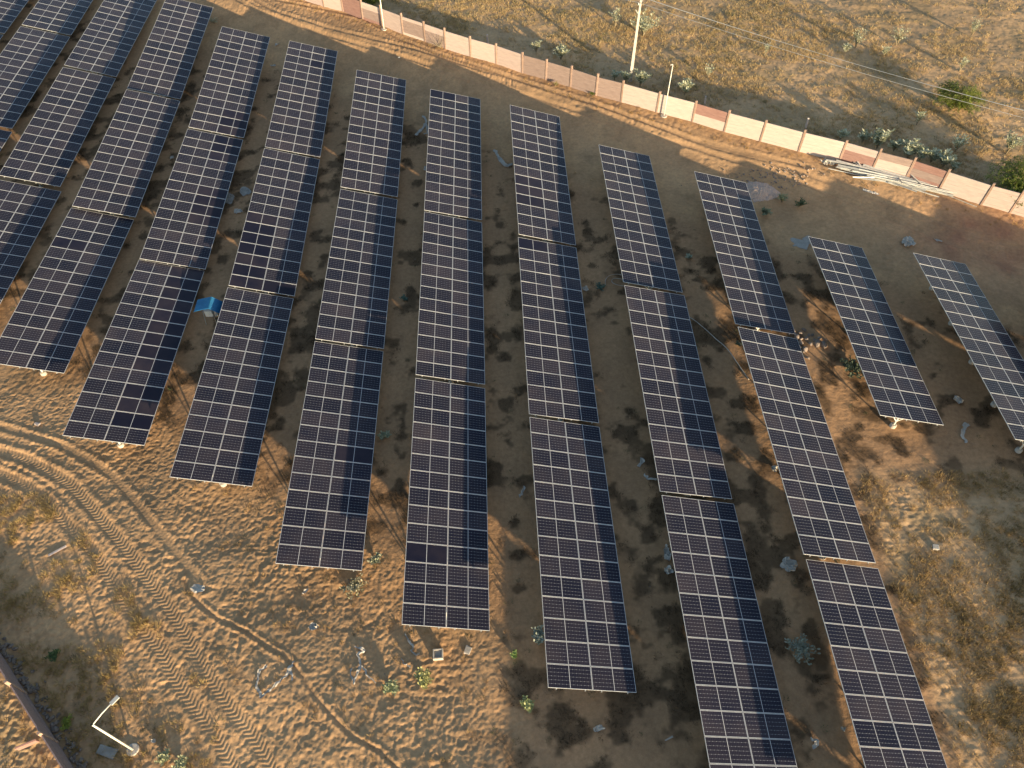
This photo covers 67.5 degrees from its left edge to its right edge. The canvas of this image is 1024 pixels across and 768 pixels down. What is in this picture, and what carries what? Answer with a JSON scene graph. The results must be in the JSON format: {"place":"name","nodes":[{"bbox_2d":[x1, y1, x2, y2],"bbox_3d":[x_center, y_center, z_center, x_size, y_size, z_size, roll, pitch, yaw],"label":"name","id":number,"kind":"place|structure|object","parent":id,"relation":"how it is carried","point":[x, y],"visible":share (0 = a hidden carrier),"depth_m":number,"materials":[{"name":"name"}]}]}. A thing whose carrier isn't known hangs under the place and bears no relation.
{"place":"outdoors","nodes":[
{"label":"outdoors","id":0,"kind":"place"},
{"bbox_2d":[0,0,1023,767],"bbox_3d":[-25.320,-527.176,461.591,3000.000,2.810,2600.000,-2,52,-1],"label":"ground","id":1,"kind":"structure","parent":0,"point":[126,506],"depth_m":47.94,"materials":[{"name":"soil"}]},
{"bbox_2d":[0,130,11,150],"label":"solar table","id":2,"kind":"object","parent":1,"relation":"on","point":[4,136],"visible":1,"depth_m":68.04,"materials":[{"name":"glass"}]},
{"bbox_2d":[0,0,28,33],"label":"solar table","id":3,"kind":"object","parent":1,"relation":"on","point":[10,10],"visible":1,"depth_m":81.69,"materials":[{"name":"glass"}]},
{"bbox_2d":[15,739,39,749],"bbox_3d":[-23.174,17.233,36.648,0.900,0.550,0.120,-18,66,-21],"label":"stone slab","id":4,"kind":"object","parent":1,"relation":"on","point":[27,744],"depth_m":36.51,"materials":[{"name":"pink stone"}]},
{"bbox_2d":[0,180,60,303],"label":"solar table","id":5,"kind":"object","parent":1,"relation":"on","point":[25,210],"visible":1,"depth_m":60.52,"materials":[{"name":"glass"}]},
{"bbox_2d":[0,26,69,128],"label":"solar table","id":6,"kind":"object","parent":1,"relation":"on","point":[28,57],"visible":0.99,"depth_m":74.22,"materials":[{"name":"glass"}]},
{"bbox_2d":[0,652,73,767],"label":"boundary wall","id":7,"kind":"structure","parent":1,"relation":"on","point":[38,721],"depth_m":37.31,"materials":[{"name":"concrete"}]},
{"bbox_2d":[0,632,87,767],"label":"rubble stones","id":8,"kind":"object","parent":1,"relation":"on","point":[31,689],"visible":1,"depth_m":38.47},
{"bbox_2d":[44,648,60,661],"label":"bush","id":9,"kind":"object","parent":1,"relation":"on","point":[53,656],"visible":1,"depth_m":39.84,"materials":[{"name":"green plant"}]},
{"bbox_2d":[22,0,92,34],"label":"solar table","id":10,"kind":"object","parent":1,"relation":"on","point":[61,16],"visible":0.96,"depth_m":80.37,"materials":[{"name":"glass"}]},
{"bbox_2d":[0,67,115,187],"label":"solar table","id":11,"kind":"object","parent":1,"relation":"on","point":[48,145],"visible":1,"depth_m":67.39,"materials":[{"name":"glass"}]},
{"bbox_2d":[60,713,72,730],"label":"bush","id":12,"kind":"object","parent":1,"relation":"on","point":[66,721],"visible":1,"depth_m":37.87,"materials":[{"name":"green plant"}]},
{"bbox_2d":[0,208,133,375],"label":"solar table","id":13,"kind":"object","parent":1,"relation":"on","point":[22,333],"visible":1,"depth_m":54.73,"materials":[{"name":"glass"}]},
{"bbox_2d":[96,744,118,759],"bbox_3d":[-19.618,17.810,37.157,1.006,0.070,0.483,13,53,10],"label":"stone slab","id":14,"kind":"object","parent":1,"relation":"on","point":[112,751],"depth_m":37.12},
{"bbox_2d":[64,0,156,76],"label":"solar table","id":15,"kind":"object","parent":1,"relation":"on","point":[97,49],"visible":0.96,"depth_m":77.34,"materials":[{"name":"glass"}]},
{"bbox_2d":[90,695,138,755],"bbox_3d":[-18.028,16.011,35.672,0.593,4.870,1.730,36,60,25],"label":"lamp post","id":16,"kind":"object","parent":1,"relation":"on","point":[133,748],"visible":1,"depth_m":35.83,"materials":[{"name":"metal"}]},
{"bbox_2d":[72,89,179,216],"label":"solar table","id":17,"kind":"object","parent":1,"relation":"on","point":[121,153],"visible":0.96,"depth_m":64.76,"materials":[{"name":"glass"}]},
{"bbox_2d":[62,260,203,447],"bbox_3d":[-24.978,-2.404,52.051,4.438,3.096,16.352,-2,52,-1],"label":"solar table","id":18,"kind":"object","parent":1,"relation":"on","point":[112,373],"visible":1,"depth_m":50.83,"materials":[{"name":"glass"}]},
{"bbox_2d":[154,748,170,765],"bbox_3d":[-16.731,17.964,36.892,0.766,0.431,0.827,-2,52,-1],"label":"bush","id":19,"kind":"object","parent":1,"relation":"on","point":[163,757],"visible":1,"depth_m":36.79,"materials":[{"name":"green plant"}]},
{"bbox_2d":[127,0,212,98],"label":"solar table","id":20,"kind":"object","parent":1,"relation":"on","point":[177,36],"visible":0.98,"depth_m":75.07,"materials":[{"name":"glass"}]},
{"bbox_2d":[171,755,188,767],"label":"bush","id":21,"kind":"object","parent":1,"relation":"on","point":[179,763],"visible":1,"depth_m":36.63,"materials":[{"name":"green plant"}]},
{"bbox_2d":[140,129,242,269],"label":"solar table","id":22,"kind":"object","parent":1,"relation":"on","point":[207,161],"visible":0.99,"depth_m":61.22,"materials":[{"name":"glass"}]},
{"bbox_2d":[190,584,204,592],"bbox_3d":[-17.327,11.262,42.245,0.767,0.175,0.593,-2,52,-1],"label":"plastic sheet","id":23,"kind":"object","parent":1,"relation":"on","point":[195,588],"visible":1,"depth_m":42.25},
{"bbox_2d":[194,297,222,324],"bbox_3d":[-21.416,-5.131,54.509,1.849,1.896,1.161,-2,52,-1],"label":"inverter stand","id":24,"kind":"object","parent":1,"relation":"on","point":[210,306],"visible":0.9,"depth_m":54.03,"materials":[{"name":"metal"}]},
{"bbox_2d":[189,26,269,137],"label":"solar table","id":25,"kind":"object","parent":1,"relation":"on","point":[209,112],"visible":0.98,"depth_m":71.22,"materials":[{"name":"glass"}]},
{"bbox_2d":[225,192,233,203],"bbox_3d":[-23.697,-15.423,63.676,1.228,0.068,1.612,-2,52,-1],"label":"tarpaulin","id":26,"kind":"object","parent":1,"relation":"on","point":[229,198],"visible":0.66,"depth_m":63.66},
{"bbox_2d":[170,287,292,486],"bbox_3d":[-17.822,-0.165,50.330,4.417,2.948,16.357,-2,52,-1],"label":"solar table","id":27,"kind":"object","parent":1,"relation":"on","point":[201,441],"visible":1,"depth_m":49.14,"materials":[{"name":"glass"}]},
{"bbox_2d":[240,187,250,195],"bbox_3d":[-22.388,-16.180,64.246,0.859,0.068,1.233,-31,58,-22],"label":"tarpaulin","id":28,"kind":"object","parent":1,"relation":"on","point":[243,192],"visible":1,"depth_m":64.21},
{"bbox_2d":[229,148,319,296],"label":"solar table","id":29,"kind":"object","parent":1,"relation":"on","point":[252,259],"visible":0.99,"depth_m":59.65,"materials":[{"name":"glass"}]},
{"bbox_2d":[255,661,294,698],"bbox_3d":[-12.249,14.877,39.364,2.289,0.239,1.365,-35,60,-24],"label":"plastic strip","id":30,"kind":"object","parent":1,"relation":"on","point":[275,684],"visible":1,"depth_m":39.06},
{"bbox_2d":[265,41,337,156],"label":"solar table","id":31,"kind":"object","parent":1,"relation":"on","point":[286,126],"visible":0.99,"depth_m":69.68,"materials":[{"name":"glass"}]},
{"bbox_2d":[275,341,382,571],"bbox_3d":[-10.718,4.005,47.082,4.452,2.808,16.352,-2,52,-1],"label":"solar table","id":32,"kind":"object","parent":1,"relation":"on","point":[316,450],"visible":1,"depth_m":45.79,"materials":[{"name":"glass"}]},
{"bbox_2d":[339,573,367,599],"bbox_3d":[-8.614,11.278,42.604,1.535,0.366,1.249,-35,60,-24],"label":"bush","id":33,"kind":"object","parent":1,"relation":"on","point":[354,585],"visible":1,"depth_m":42.54,"materials":[{"name":"green plant"}]},
{"bbox_2d":[315,189,396,348],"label":"solar table","id":34,"kind":"object","parent":1,"relation":"on","point":[342,299],"visible":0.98,"depth_m":56.19,"materials":[{"name":"glass"}]},
{"bbox_2d":[353,646,365,683],"bbox_3d":[-7.988,14.586,39.830,0.648,0.302,2.042,-2,52,-1],"label":"plastic strip","id":35,"kind":"object","parent":1,"relation":"on","point":[359,659],"visible":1,"depth_m":39.99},
{"bbox_2d":[341,70,405,196],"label":"solar table","id":36,"kind":"object","parent":1,"relation":"on","point":[365,131],"visible":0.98,"depth_m":66.29,"materials":[{"name":"glass"}]},
{"bbox_2d":[367,552,382,564],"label":"bush","id":37,"kind":"object","parent":1,"relation":"on","point":[375,558],"visible":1,"depth_m":43.48,"materials":[{"name":"green plant"}]},
{"bbox_2d":[377,430,391,439],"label":"bush","id":38,"kind":"object","parent":1,"relation":"on","point":[383,435],"visible":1,"depth_m":48.73,"materials":[{"name":"green plant"}]},
{"bbox_2d":[382,679,399,695],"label":"bush","id":39,"kind":"object","parent":1,"relation":"on","point":[389,686],"visible":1,"depth_m":38.97,"materials":[{"name":"green plant"}]},
{"bbox_2d":[414,667,433,688],"bbox_3d":[-4.509,15.100,39.389,0.849,0.549,1.201,-24,56,-17],"label":"bush","id":40,"kind":"object","parent":1,"relation":"on","point":[422,678],"visible":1,"depth_m":39.30,"materials":[{"name":"green plant"}]},
{"bbox_2d":[433,648,442,660],"bbox_3d":[-3.882,14.224,40.290,0.530,0.340,0.530,-3,52,-3],"label":"inspection pit","id":41,"kind":"object","parent":1,"relation":"on","point":[437,654],"visible":1,"depth_m":40.19,"materials":[{"name":"concrete"}]},
{"bbox_2d":[402,378,489,631],"bbox_3d":[-3.669,6.601,44.868,4.430,2.989,16.343,-2,52,-1],"label":"solar table","id":42,"kind":"object","parent":1,"relation":"on","point":[442,414],"visible":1,"depth_m":43.47,"materials":[{"name":"glass"}]},
{"bbox_2d":[416,212,484,384],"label":"solar table","id":43,"kind":"object","parent":1,"relation":"on","point":[451,288],"visible":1,"depth_m":54.03,"materials":[{"name":"glass"}]},
{"bbox_2d":[424,89,481,219],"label":"solar table","id":44,"kind":"object","parent":1,"relation":"on","point":[451,172],"visible":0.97,"depth_m":64.14,"materials":[{"name":"glass"}]},
{"bbox_2d":[493,149,512,166],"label":"plastic strip","id":45,"kind":"object","parent":1,"relation":"on","point":[501,161],"visible":1,"depth_m":66.43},
{"bbox_2d":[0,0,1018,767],"bbox_3d":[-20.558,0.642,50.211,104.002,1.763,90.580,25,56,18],"label":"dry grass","id":46,"kind":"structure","parent":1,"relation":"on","point":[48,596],"depth_m":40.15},
{"bbox_2d":[0,6,1023,767],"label":"ground weeds","id":47,"kind":"object","parent":1,"relation":"on","point":[524,420],"visible":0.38,"depth_m":50.18,"materials":[{"name":"green plant"}]},
{"bbox_2d":[520,695,534,712],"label":"bush","id":48,"kind":"object","parent":1,"relation":"on","point":[526,703],"visible":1,"depth_m":38.55,"materials":[{"name":"green plant"}]},
{"bbox_2d":[531,625,544,644],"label":"bush","id":49,"kind":"object","parent":1,"relation":"on","point":[538,632],"visible":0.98,"depth_m":40.61,"materials":[{"name":"green plant"}]},
{"bbox_2d":[510,105,575,244],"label":"solar table","id":50,"kind":"object","parent":1,"relation":"on","point":[538,150],"visible":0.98,"depth_m":62.18,"materials":[{"name":"glass"}]},
{"bbox_2d":[518,237,598,423],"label":"solar table","id":51,"kind":"object","parent":1,"relation":"on","point":[543,292],"visible":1,"depth_m":51.97,"materials":[{"name":"glass"}]},
{"bbox_2d":[552,43,570,58],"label":"milkweed shrub","id":52,"kind":"object","parent":1,"relation":"on","point":[561,51],"visible":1,"depth_m":74.68,"materials":[{"name":"green plant"}]},
{"bbox_2d":[529,417,635,693],"bbox_3d":[3.590,8.994,42.813,4.460,3.130,16.337,-2,52,-1],"label":"solar table","id":53,"kind":"object","parent":1,"relation":"on","point":[584,487],"visible":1,"depth_m":41.36,"materials":[{"name":"glass"}]},
{"bbox_2d":[609,7,620,25],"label":"milkweed shrub","id":54,"kind":"object","parent":1,"relation":"on","point":[616,14],"visible":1,"depth_m":78.20,"materials":[{"name":"green plant"}]},
{"bbox_2d":[620,70,631,81],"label":"milkweed shrub","id":55,"kind":"object","parent":1,"relation":"on","point":[625,74],"visible":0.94,"depth_m":71.87,"materials":[{"name":"green plant"}]},
{"bbox_2d":[628,0,642,81],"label":"power pole","id":56,"kind":"object","parent":1,"relation":"on","point":[634,45],"visible":0.98,"depth_m":69.81,"materials":[{"name":"concrete"}]},
{"bbox_2d":[628,0,1023,117],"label":"overhead wire","id":57,"kind":"object","parent":56,"relation":"attached to","point":[823,61],"visible":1,"depth_m":62.10,"materials":[{"name":"metal"}]},
{"bbox_2d":[651,0,1021,109],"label":"overhead wire","id":58,"kind":"object","parent":56,"relation":"attached to","point":[822,54],"visible":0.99,"depth_m":64.05,"materials":[{"name":"metal"}]},
{"bbox_2d":[652,0,1023,110],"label":"overhead wire","id":59,"kind":"object","parent":56,"relation":"attached to","point":[843,60],"visible":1,"depth_m":61.62,"materials":[{"name":"metal"}]},
{"bbox_2d":[599,145,682,292],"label":"solar table","id":60,"kind":"object","parent":1,"relation":"on","point":[645,252],"visible":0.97,"depth_m":58.82,"materials":[{"name":"glass"}]},
{"bbox_2d":[634,68,651,86],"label":"milkweed shrub","id":61,"kind":"object","parent":1,"relation":"on","point":[642,78],"visible":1,"depth_m":71.53,"materials":[{"name":"green plant"}]},
{"bbox_2d":[630,7,661,35],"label":"milkweed shrub","id":62,"kind":"object","parent":1,"relation":"on","point":[645,25],"visible":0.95,"depth_m":76.87,"materials":[{"name":"green plant"}]},
{"bbox_2d":[305,0,1023,216],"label":"boundary wall","id":63,"kind":"structure","parent":1,"relation":"on","point":[972,190],"depth_m":67.96,"materials":[{"name":"concrete"}]},
{"bbox_2d":[664,544,670,560],"bbox_3d":[8.836,9.584,43.661,0.429,0.145,1.069,-2,52,-1],"label":"plastic sheet","id":64,"kind":"object","parent":1,"relation":"on","point":[667,554],"visible":1,"depth_m":43.62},
{"bbox_2d":[624,285,731,499],"bbox_3d":[10.319,0.312,49.525,4.442,2.822,16.343,-2,52,-1],"label":"solar table","id":65,"kind":"object","parent":1,"relation":"on","point":[678,408],"visible":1,"depth_m":48.28,"materials":[{"name":"glass"}]},
{"bbox_2d":[678,78,695,94],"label":"milkweed shrub","id":66,"kind":"object","parent":1,"relation":"on","point":[684,86],"visible":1,"depth_m":70.49,"materials":[{"name":"green plant"}]},
{"bbox_2d":[358,0,1023,188],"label":"dry grass","id":67,"kind":"structure","parent":1,"relation":"on","point":[757,17],"depth_m":75.96,"materials":[{"name":"plant"}]},
{"bbox_2d":[661,495,796,767],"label":"solar table","id":68,"kind":"object","parent":1,"relation":"on","point":[703,575],"visible":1,"depth_m":38.88,"materials":[{"name":"glass"}]},
{"bbox_2d":[694,171,794,333],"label":"solar table","id":69,"kind":"object","parent":1,"relation":"on","point":[754,292],"visible":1,"depth_m":56.16,"materials":[{"name":"glass"}]},
{"bbox_2d":[723,168,784,189],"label":"rubble stones","id":70,"kind":"object","parent":1,"relation":"on","point":[759,177],"visible":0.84,"depth_m":64.44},
{"bbox_2d":[746,181,780,202],"bbox_3d":[20.444,-16.145,63.520,4.600,0.701,4.600,-2,52,-1],"label":"rubble heap","id":71,"kind":"object","parent":1,"relation":"on","point":[759,191],"visible":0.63,"depth_m":63.10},
{"bbox_2d":[751,161,824,189],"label":"rubble stones","id":72,"kind":"object","parent":1,"relation":"on","point":[794,175],"visible":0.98,"depth_m":64.33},
{"bbox_2d":[780,557,797,571],"bbox_3d":[15.457,10.097,42.782,0.846,0.170,0.930,27,57,20],"label":"plastic sheet","id":73,"kind":"object","parent":1,"relation":"on","point":[788,564],"visible":1,"depth_m":42.81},
{"bbox_2d":[790,238,809,249],"bbox_3d":[22.278,-10.960,59.655,1.561,0.021,0.988,19,57,18],"label":"fibre sheet","id":74,"kind":"object","parent":1,"relation":"on","point":[802,244],"visible":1,"depth_m":59.61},
{"bbox_2d":[784,633,820,664],"bbox_3d":[15.062,13.762,39.924,1.503,0.530,1.768,-29,58,-21],"label":"bush","id":75,"kind":"object","parent":1,"relation":"on","point":[800,647],"visible":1,"depth_m":39.85,"materials":[{"name":"green plant"}]},
{"bbox_2d":[738,327,875,563],"bbox_3d":[17.306,3.432,46.658,4.430,2.939,16.339,-2,52,-1],"label":"solar table","id":76,"kind":"object","parent":1,"relation":"on","point":[811,471],"visible":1,"depth_m":45.24,"materials":[{"name":"glass"}]},
{"bbox_2d":[836,128,850,139],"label":"milkweed shrub","id":77,"kind":"object","parent":1,"relation":"on","point":[843,133],"visible":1,"depth_m":66.28,"materials":[{"name":"green plant"}]},
{"bbox_2d":[839,355,863,378],"bbox_3d":[23.086,-1.093,51.679,1.768,0.483,2.085,-2,52,-1],"label":"bush","id":78,"kind":"object","parent":1,"relation":"on","point":[853,365],"visible":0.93,"depth_m":51.63,"materials":[{"name":"green plant"}]},
{"bbox_2d":[853,26,868,47],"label":"milkweed shrub","id":79,"kind":"object","parent":1,"relation":"on","point":[858,39],"visible":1,"depth_m":75.25,"materials":[{"name":"green plant"}]},
{"bbox_2d":[857,128,871,142],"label":"milkweed shrub","id":80,"kind":"object","parent":1,"relation":"on","point":[863,136],"visible":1,"depth_m":65.98,"materials":[{"name":"green plant"}]},
{"bbox_2d":[808,236,942,428],"bbox_3d":[24.153,-3.635,52.398,4.564,3.028,16.360,-2,52,-1],"label":"solar table","id":81,"kind":"object","parent":1,"relation":"on","point":[894,380],"visible":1,"depth_m":50.96,"materials":[{"name":"glass"}]},
{"bbox_2d":[806,559,946,767],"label":"solar table","id":82,"kind":"object","parent":1,"relation":"on","point":[867,647],"visible":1,"depth_m":37.86,"materials":[{"name":"glass"}]},
{"bbox_2d":[871,127,895,148],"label":"milkweed shrub","id":83,"kind":"object","parent":1,"relation":"on","point":[881,137],"visible":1,"depth_m":65.20,"materials":[{"name":"green plant"}]},
{"bbox_2d":[887,138,902,150],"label":"milkweed shrub","id":84,"kind":"object","parent":1,"relation":"on","point":[896,144],"visible":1,"depth_m":65.16,"materials":[{"name":"green plant"}]},
{"bbox_2d":[893,25,910,44],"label":"milkweed shrub","id":85,"kind":"object","parent":1,"relation":"on","point":[899,37],"visible":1,"depth_m":75.54,"materials":[{"name":"green plant"}]},
{"bbox_2d":[902,236,915,246],"bbox_3d":[30.716,-11.060,59.439,1.022,0.265,1.059,-2,52,-1],"label":"plastic sheet","id":86,"kind":"object","parent":1,"relation":"on","point":[907,241],"visible":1,"depth_m":59.38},
{"bbox_2d":[902,138,924,158],"bbox_3d":[33.622,-19.677,64.602,1.916,1.564,1.954,-2,52,-1],"label":"milkweed shrub","id":87,"kind":"object","parent":1,"relation":"on","point":[910,148],"visible":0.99,"depth_m":64.35,"materials":[{"name":"green plant"}]},
{"bbox_2d":[915,111,927,125],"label":"milkweed shrub","id":88,"kind":"object","parent":1,"relation":"on","point":[919,116],"visible":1,"depth_m":67.31,"materials":[{"name":"green plant"}]},
{"bbox_2d":[917,146,932,159],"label":"milkweed shrub","id":89,"kind":"object","parent":1,"relation":"on","point":[924,153],"visible":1,"depth_m":64.11,"materials":[{"name":"green plant"}]},
{"bbox_2d":[927,147,942,161],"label":"milkweed shrub","id":90,"kind":"object","parent":1,"relation":"on","point":[933,155],"visible":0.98,"depth_m":64.17,"materials":[{"name":"green plant"}]},
{"bbox_2d":[937,148,956,166],"bbox_3d":[36.100,-18.604,63.755,1.487,1.474,1.508,-10,53,-8],"label":"milkweed shrub","id":91,"kind":"object","parent":1,"relation":"on","point":[945,158],"visible":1,"depth_m":63.59,"materials":[{"name":"green plant"}]},
{"bbox_2d":[929,79,986,115],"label":"thorn bush","id":92,"kind":"object","parent":1,"relation":"on","point":[953,103],"visible":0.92,"depth_m":68.17,"materials":[{"name":"green plant"}]},
{"bbox_2d":[952,134,969,151],"bbox_3d":[37.889,-20.343,64.946,1.652,1.775,1.572,-2,52,-1],"label":"milkweed shrub","id":93,"kind":"object","parent":1,"relation":"on","point":[958,143],"visible":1,"depth_m":64.75,"materials":[{"name":"green plant"}]},
{"bbox_2d":[960,422,969,442],"bbox_3d":[28.732,3.058,48.642,0.501,0.105,1.669,22,55,16],"label":"plastic strip","id":94,"kind":"object","parent":1,"relation":"on","point":[965,425],"visible":1,"depth_m":48.69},
{"bbox_2d":[913,253,1023,453],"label":"solar table","id":95,"kind":"object","parent":1,"relation":"on","point":[996,360],"visible":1,"depth_m":50.81,"materials":[{"name":"glass"}]},
{"bbox_2d":[970,16,982,36],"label":"milkweed shrub","id":96,"kind":"object","parent":1,"relation":"on","point":[974,25],"visible":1,"depth_m":76.32,"materials":[{"name":"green plant"}]},
{"bbox_2d":[985,154,1023,207],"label":"thorn bush","id":97,"kind":"object","parent":1,"relation":"on","point":[1014,182],"visible":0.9,"depth_m":60.97,"materials":[{"name":"green plant"}]},
{"bbox_2d":[1004,130,1023,153],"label":"milkweed shrub","id":98,"kind":"object","parent":1,"relation":"on","point":[1011,144],"visible":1,"depth_m":64.43,"materials":[{"name":"green plant"}]},
{"bbox_2d":[857,468,1023,767],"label":"dry grass","id":99,"kind":"structure","parent":0,"point":[970,639],"depth_m":41.68,"materials":[{"name":"plant"}]},
{"bbox_3d":[32.865,-16.822,62.965,6.090,0.053,0.156,19,43,14],"label":"steel channel","id":100,"kind":"object","parent":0,"visible":0},
{"bbox_2d":[863,164,937,187],"bbox_3d":[31.954,-17.131,63.110,6.047,0.053,0.156,24,77,17],"label":"steel channel","id":101,"kind":"object","parent":100,"relation":"on","point":[882,170],"visible":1,"depth_m":63.33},
{"label":"steel channel","id":102,"kind":"object","parent":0,"visible":0},
{"bbox_2d":[859,168,936,186],"bbox_3d":[31.667,-16.967,63.000,6.190,0.056,0.158,18,35,13],"label":"steel channel","id":103,"kind":"object","parent":102,"relation":"on","point":[897,177],"visible":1,"depth_m":62.99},
{"bbox_2d":[836,160,907,178],"bbox_3d":[29.890,-17.782,63.628,5.892,0.053,0.126,21,63,15],"label":"steel channel","id":104,"kind":"object","parent":103,"relation":"on","point":[867,168],"visible":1,"depth_m":63.74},
{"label":"steel channel","id":105,"kind":"object","parent":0,"visible":0},
{"label":"steel channel","id":106,"kind":"object","parent":105,"relation":"on","visible":0},
{"bbox_2d":[867,175,942,192],"bbox_3d":[32.092,-16.366,62.724,5.912,0.053,0.096,18,78,13],"label":"steel channel","id":107,"kind":"object","parent":106,"relation":"on","point":[905,184],"visible":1,"depth_m":62.56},
{"label":"steel channel","id":108,"kind":"object","parent":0,"visible":0},
{"bbox_2d":[853,170,906,180],"bbox_3d":[30.425,-17.137,63.163,4.568,0.056,0.156,14,37,11],"label":"steel channel","id":109,"kind":"object","parent":108,"relation":"on","point":[873,174],"visible":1,"depth_m":63.25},
{"bbox_2d":[889,177,955,192],"bbox_3d":[33.420,-16.164,62.350,5.326,0.056,0.128,18,41,13],"label":"steel channel","id":110,"kind":"object","parent":109,"relation":"on","point":[922,185],"visible":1,"depth_m":62.34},
{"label":"steel channel","id":111,"kind":"object","parent":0,"visible":0},
{"bbox_2d":[838,164,917,182],"bbox_3d":[30.234,-17.389,63.334,6.432,0.053,0.156,17,86,13],"label":"steel channel","id":112,"kind":"object","parent":111,"relation":"on","point":[871,172],"visible":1,"depth_m":63.53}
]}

